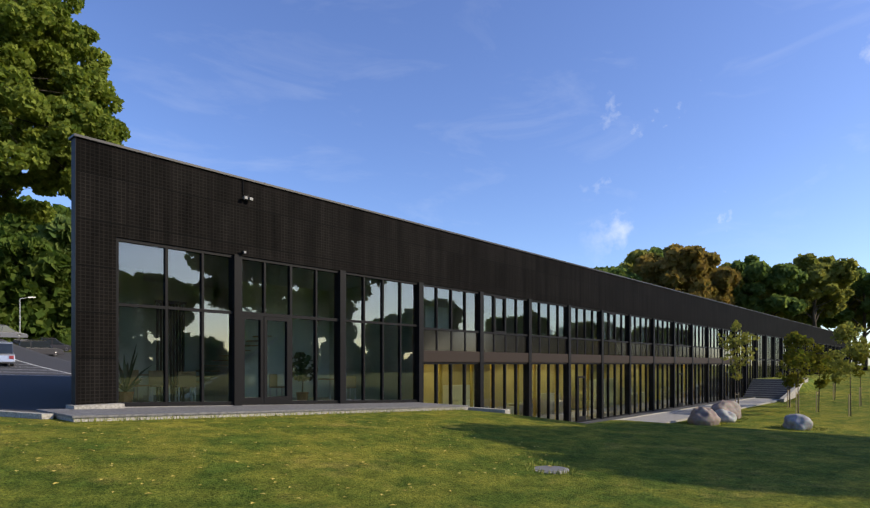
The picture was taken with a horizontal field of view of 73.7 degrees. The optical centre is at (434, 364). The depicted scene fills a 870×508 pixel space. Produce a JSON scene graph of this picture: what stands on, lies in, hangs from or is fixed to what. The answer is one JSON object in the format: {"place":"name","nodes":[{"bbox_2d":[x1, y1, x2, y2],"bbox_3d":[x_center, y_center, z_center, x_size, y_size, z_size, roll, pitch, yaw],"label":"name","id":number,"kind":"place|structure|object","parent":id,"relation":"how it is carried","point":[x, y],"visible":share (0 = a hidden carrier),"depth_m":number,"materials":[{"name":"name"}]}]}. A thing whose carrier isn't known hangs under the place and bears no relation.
{"place":"outdoors","nodes":[
{"label":"outdoors","id":0,"kind":"place"},
{"bbox_2d":[0,350,869,507],"bbox_3d":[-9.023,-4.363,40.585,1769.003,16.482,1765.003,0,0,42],"label":"ground","id":1,"kind":"structure","parent":0,"point":[755,460],"depth_m":9.05,"materials":[{"name":"green plant"}]},
{"bbox_2d":[0,324,27,338],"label":"roof","id":2,"kind":"structure","parent":1,"relation":"on","point":[7,331],"depth_m":60.68,"materials":[{"name":"grey"}]},
{"bbox_2d":[19,297,35,331],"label":"lamp post","id":3,"kind":"object","parent":1,"relation":"on","point":[19,313],"visible":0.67,"depth_m":66.46,"materials":[{"name":"grey metal"}]},
{"bbox_2d":[0,338,70,416],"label":"asphalt drive","id":4,"kind":"object","parent":1,"relation":"on","point":[23,390],"depth_m":25.60,"materials":[{"name":"grey asphalt"}]},
{"bbox_2d":[0,341,14,365],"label":"silver car","id":5,"kind":"object","parent":4,"relation":"on","point":[7,354],"visible":1,"depth_m":35.85,"materials":[{"name":"grey metal"}]},
{"bbox_2d":[12,339,63,355],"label":"dark car","id":6,"kind":"object","parent":4,"relation":"on","point":[42,346],"visible":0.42,"depth_m":60.03,"materials":[{"name":"grey metal"}]},
{"bbox_2d":[5,359,70,375],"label":"parking lines","id":7,"kind":"object","parent":4,"relation":"on","point":[35,365],"visible":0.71,"depth_m":35.90,"materials":[{"name":"grey paint"}]},
{"bbox_2d":[38,337,70,351],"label":"dark car","id":8,"kind":"object","parent":4,"relation":"on","point":[53,342],"visible":0.5,"depth_m":65.50,"materials":[{"name":"grey metal"}]},
{"bbox_2d":[0,229,70,310],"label":"tree","id":9,"kind":"object","parent":1,"relation":"on","point":[30,265],"visible":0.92,"depth_m":67.85,"materials":[{"name":"green plant"}]},
{"bbox_2d":[0,273,70,341],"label":"hedge shrubs","id":10,"kind":"object","parent":1,"relation":"on","point":[40,317],"visible":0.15,"depth_m":69.14,"materials":[{"name":"green plant"}]},
{"bbox_2d":[0,195,70,237],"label":"tree","id":11,"kind":"object","parent":1,"relation":"on","point":[13,223],"visible":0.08,"depth_m":73.47,"materials":[{"name":"green plant"}]},
{"bbox_2d":[32,214,70,256],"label":"tree","id":12,"kind":"object","parent":1,"relation":"on","point":[56,232],"visible":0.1,"depth_m":71.18,"materials":[{"name":"green plant"}]},
{"bbox_2d":[55,329,70,344],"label":"hedge","id":13,"kind":"object","parent":1,"relation":"on","point":[64,336],"visible":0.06,"depth_m":69.88,"materials":[{"name":"green plant"}]},
{"bbox_2d":[0,0,130,224],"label":"tree","id":14,"kind":"object","parent":1,"relation":"on","point":[54,96],"visible":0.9,"depth_m":41.44,"materials":[{"name":"green plant"}]},
{"bbox_2d":[36,402,468,421],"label":"terrace","id":15,"kind":"structure","parent":1,"relation":"on","point":[132,413],"depth_m":13.14,"materials":[{"name":"concrete"}]},
{"bbox_2d":[7,412,552,504],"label":"fallen leaves","id":16,"kind":"object","parent":1,"relation":"on","point":[257,453],"visible":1,"depth_m":8.63,"materials":[{"name":"yellow plant"}]},
{"bbox_2d":[0,397,779,422],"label":"kerbs","id":17,"kind":"structure","parent":1,"relation":"on","point":[20,414],"depth_m":11.10,"materials":[{"name":"concrete"}]},
{"bbox_2d":[74,407,825,475],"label":"grass tufts","id":18,"kind":"object","parent":1,"relation":"on","point":[572,471],"visible":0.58,"depth_m":12.30,"materials":[{"name":"green"}]},
{"bbox_2d":[66,133,850,422],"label":"building shell","id":19,"kind":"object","parent":1,"relation":"on","point":[122,194],"visible":0.67,"depth_m":18.18},
{"bbox_2d":[119,346,151,401],"bbox_3d":[-7.484,0.229,13.749,1.366,1.474,1.744,0,0,-24],"label":"palm plant","id":20,"kind":"object","parent":19,"relation":"in","point":[127,380],"visible":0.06,"depth_m":13.73,"materials":[{"name":"green plant"}]},
{"bbox_2d":[155,300,186,400],"bbox_3d":[-7.482,-0.376,16.434,0.120,2.852,0.840,0,0,42],"label":"curtain","id":21,"kind":"object","parent":19,"relation":"in","point":[171,359],"depth_m":16.46,"materials":[{"name":"black fabric"}]},
{"bbox_2d":[162,335,278,398],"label":"staircase","id":22,"kind":"structure","parent":19,"relation":"in","point":[218,375],"depth_m":19.24,"materials":[{"name":"white paint"}]},
{"bbox_2d":[122,370,355,401],"bbox_3d":[-5.385,0.699,17.595,1.886,1.131,8.005,0,0,39],"label":"furniture","id":23,"kind":"object","parent":19,"relation":"in","point":[156,382],"depth_m":15.21,"materials":[{"name":"brown wood"}]},
{"bbox_2d":[241,180,252,253],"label":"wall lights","id":24,"kind":"object","parent":19,"relation":"attached to","point":[245,197],"depth_m":15.18,"materials":[{"name":"white"}]},
{"bbox_2d":[292,352,317,400],"bbox_3d":[-4.071,0.381,17.637,1.022,1.558,0.997,0,0,42],"label":"ficus","id":25,"kind":"object","parent":19,"relation":"in","point":[306,359],"depth_m":17.57,"materials":[{"name":"green plant"}]},
{"bbox_2d":[119,242,715,421],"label":"building interior","id":26,"kind":"object","parent":19,"relation":"in","point":[214,290],"depth_m":21.99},
{"bbox_2d":[119,243,842,421],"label":"window glass","id":27,"kind":"object","parent":19,"relation":"in","point":[588,328],"visible":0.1,"depth_m":19.73,"materials":[{"name":"clear glass"}]},
{"bbox_2d":[535,466,568,473],"bbox_3d":[1.855,1.743,9.403,0.620,0.120,0.620,0,0,42],"label":"manhole","id":28,"kind":"object","parent":1,"relation":"on","point":[547,469],"visible":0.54,"depth_m":9.30,"materials":[{"name":"concrete"}]},
{"bbox_2d":[593,265,642,280],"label":"tree","id":29,"kind":"object","parent":1,"relation":"on","point":[620,270],"visible":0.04,"depth_m":94.84,"materials":[{"name":"green plant"}]},
{"bbox_2d":[468,378,807,413],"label":"outdoor stairs","id":30,"kind":"structure","parent":1,"relation":"on","point":[766,388],"depth_m":49.55,"materials":[{"name":"concrete"}]},
{"bbox_2d":[623,246,663,262],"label":"tree","id":31,"kind":"object","parent":1,"relation":"on","point":[653,249],"depth_m":125.16,"materials":[{"name":"green plant"}]},
{"bbox_2d":[609,249,683,289],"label":"tree","id":32,"kind":"object","parent":1,"relation":"on","point":[631,257],"visible":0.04,"depth_m":106.49,"materials":[{"name":"green plant"}]},
{"bbox_2d":[578,398,746,423],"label":"plinth","id":33,"kind":"structure","parent":1,"relation":"on","point":[624,416],"depth_m":34.52,"materials":[{"name":"concrete"}]},
{"bbox_2d":[633,243,721,298],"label":"tree","id":34,"kind":"object","parent":1,"relation":"on","point":[678,264],"visible":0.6,"depth_m":94.22,"materials":[{"name":"brown plant"}]},
{"bbox_2d":[624,398,779,422],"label":"path gravel","id":35,"kind":"structure","parent":1,"relation":"on","point":[671,416],"depth_m":33.08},
{"bbox_2d":[687,406,720,425],"bbox_3d":[13.060,2.589,28.140,1.472,1.101,1.932,0,0,42],"label":"boulder","id":36,"kind":"object","parent":1,"relation":"on","point":[702,415],"visible":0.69,"depth_m":27.53,"materials":[{"name":"grey stone"}]},
{"bbox_2d":[702,266,741,304],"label":"tree","id":37,"kind":"object","parent":1,"relation":"on","point":[725,281],"visible":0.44,"depth_m":106.56,"materials":[{"name":"brown plant"}]},
{"bbox_2d":[710,400,740,418],"bbox_3d":[15.496,2.525,31.033,1.829,1.271,1.385,0,0,-2],"label":"boulder","id":38,"kind":"object","parent":1,"relation":"on","point":[733,407],"visible":0.54,"depth_m":30.62,"materials":[{"name":"grey stone"}]},
{"bbox_2d":[714,409,736,422],"bbox_3d":[14.598,2.657,29.419,1.101,0.831,1.420,0,0,0],"label":"boulder","id":39,"kind":"object","parent":1,"relation":"on","point":[725,415],"visible":0.48,"depth_m":28.93,"materials":[{"name":"grey stone"}]},
{"bbox_2d":[717,320,759,403],"bbox_3d":[17.723,0.218,33.937,2.436,5.723,2.348,0,0,42],"label":"young tree","id":40,"kind":"object","parent":1,"relation":"on","point":[741,335],"visible":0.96,"depth_m":33.97,"materials":[{"name":"green plant"}]},
{"bbox_2d":[716,262,786,317],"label":"tree","id":41,"kind":"object","parent":1,"relation":"on","point":[767,293],"visible":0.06,"depth_m":116.18,"materials":[{"name":"green plant"}]},
{"bbox_2d":[729,254,808,315],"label":"tree","id":42,"kind":"object","parent":1,"relation":"on","point":[785,278],"visible":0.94,"depth_m":109.98,"materials":[{"name":"green plant"}]},
{"bbox_2d":[775,355,804,407],"bbox_3d":[23.676,1.152,38.715,1.776,3.818,1.728,0,0,42],"label":"young tree","id":43,"kind":"object","parent":1,"relation":"on","point":[790,381],"visible":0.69,"depth_m":38.54,"materials":[{"name":"green plant"}]},
{"bbox_2d":[770,263,821,324],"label":"tree","id":44,"kind":"object","parent":1,"relation":"on","point":[809,320],"visible":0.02,"depth_m":130.51,"materials":[{"name":"green plant"}]},
{"bbox_2d":[782,414,812,429],"bbox_3d":[16.407,2.643,26.175,1.240,0.860,1.770,0,0,42],"label":"boulder","id":45,"kind":"object","parent":1,"relation":"on","point":[799,421],"visible":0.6,"depth_m":25.61,"materials":[{"name":"grey stone"}]},
{"bbox_2d":[782,331,815,412],"bbox_3d":[21.652,0.522,34.419,1.764,5.114,2.019,0,0,11],"label":"young tree","id":46,"kind":"object","parent":1,"relation":"on","point":[794,337],"visible":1,"depth_m":34.30,"materials":[{"name":"green plant"}]},
{"bbox_2d":[798,344,837,411],"bbox_3d":[23.558,0.886,35.511,1.975,4.387,2.261,0,0,-21],"label":"young tree","id":47,"kind":"object","parent":1,"relation":"on","point":[819,360],"visible":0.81,"depth_m":35.34,"materials":[{"name":"green plant"}]},
{"bbox_2d":[781,253,859,326],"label":"tree","id":48,"kind":"object","parent":1,"relation":"on","point":[832,278],"visible":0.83,"depth_m":115.08,"materials":[{"name":"green plant"}]},
{"bbox_2d":[825,349,845,399],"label":"young tree","id":49,"kind":"object","parent":1,"relation":"on","point":[837,355],"visible":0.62,"depth_m":43.02,"materials":[{"name":"green plant"}]},
{"bbox_2d":[806,291,869,330],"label":"tree","id":50,"kind":"object","parent":1,"relation":"on","point":[818,322],"visible":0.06,"depth_m":152.82,"materials":[{"name":"green plant"}]},
{"bbox_2d":[820,266,869,369],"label":"tree","id":51,"kind":"object","parent":1,"relation":"on","point":[860,286],"visible":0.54,"depth_m":128.38,"materials":[{"name":"green plant"}]},
{"bbox_2d":[820,272,869,368],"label":"tree","id":52,"kind":"object","parent":1,"relation":"on","point":[855,304],"depth_m":132.67,"materials":[{"name":"green plant"}]},
{"bbox_2d":[826,321,869,415],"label":"young tree","id":53,"kind":"object","parent":1,"relation":"on","point":[847,333],"visible":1,"depth_m":32.28,"materials":[{"name":"green plant"}]},
{"bbox_2d":[846,338,869,405],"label":"young tree","id":54,"kind":"object","parent":1,"relation":"on","point":[861,358],"visible":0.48,"depth_m":38.65,"materials":[{"name":"green plant"}]},
{"bbox_2d":[1,0,869,365],"label":"sky","id":55,"kind":"structure","parent":0,"point":[588,133],"materials":[{"name":"blue"}]}
]}

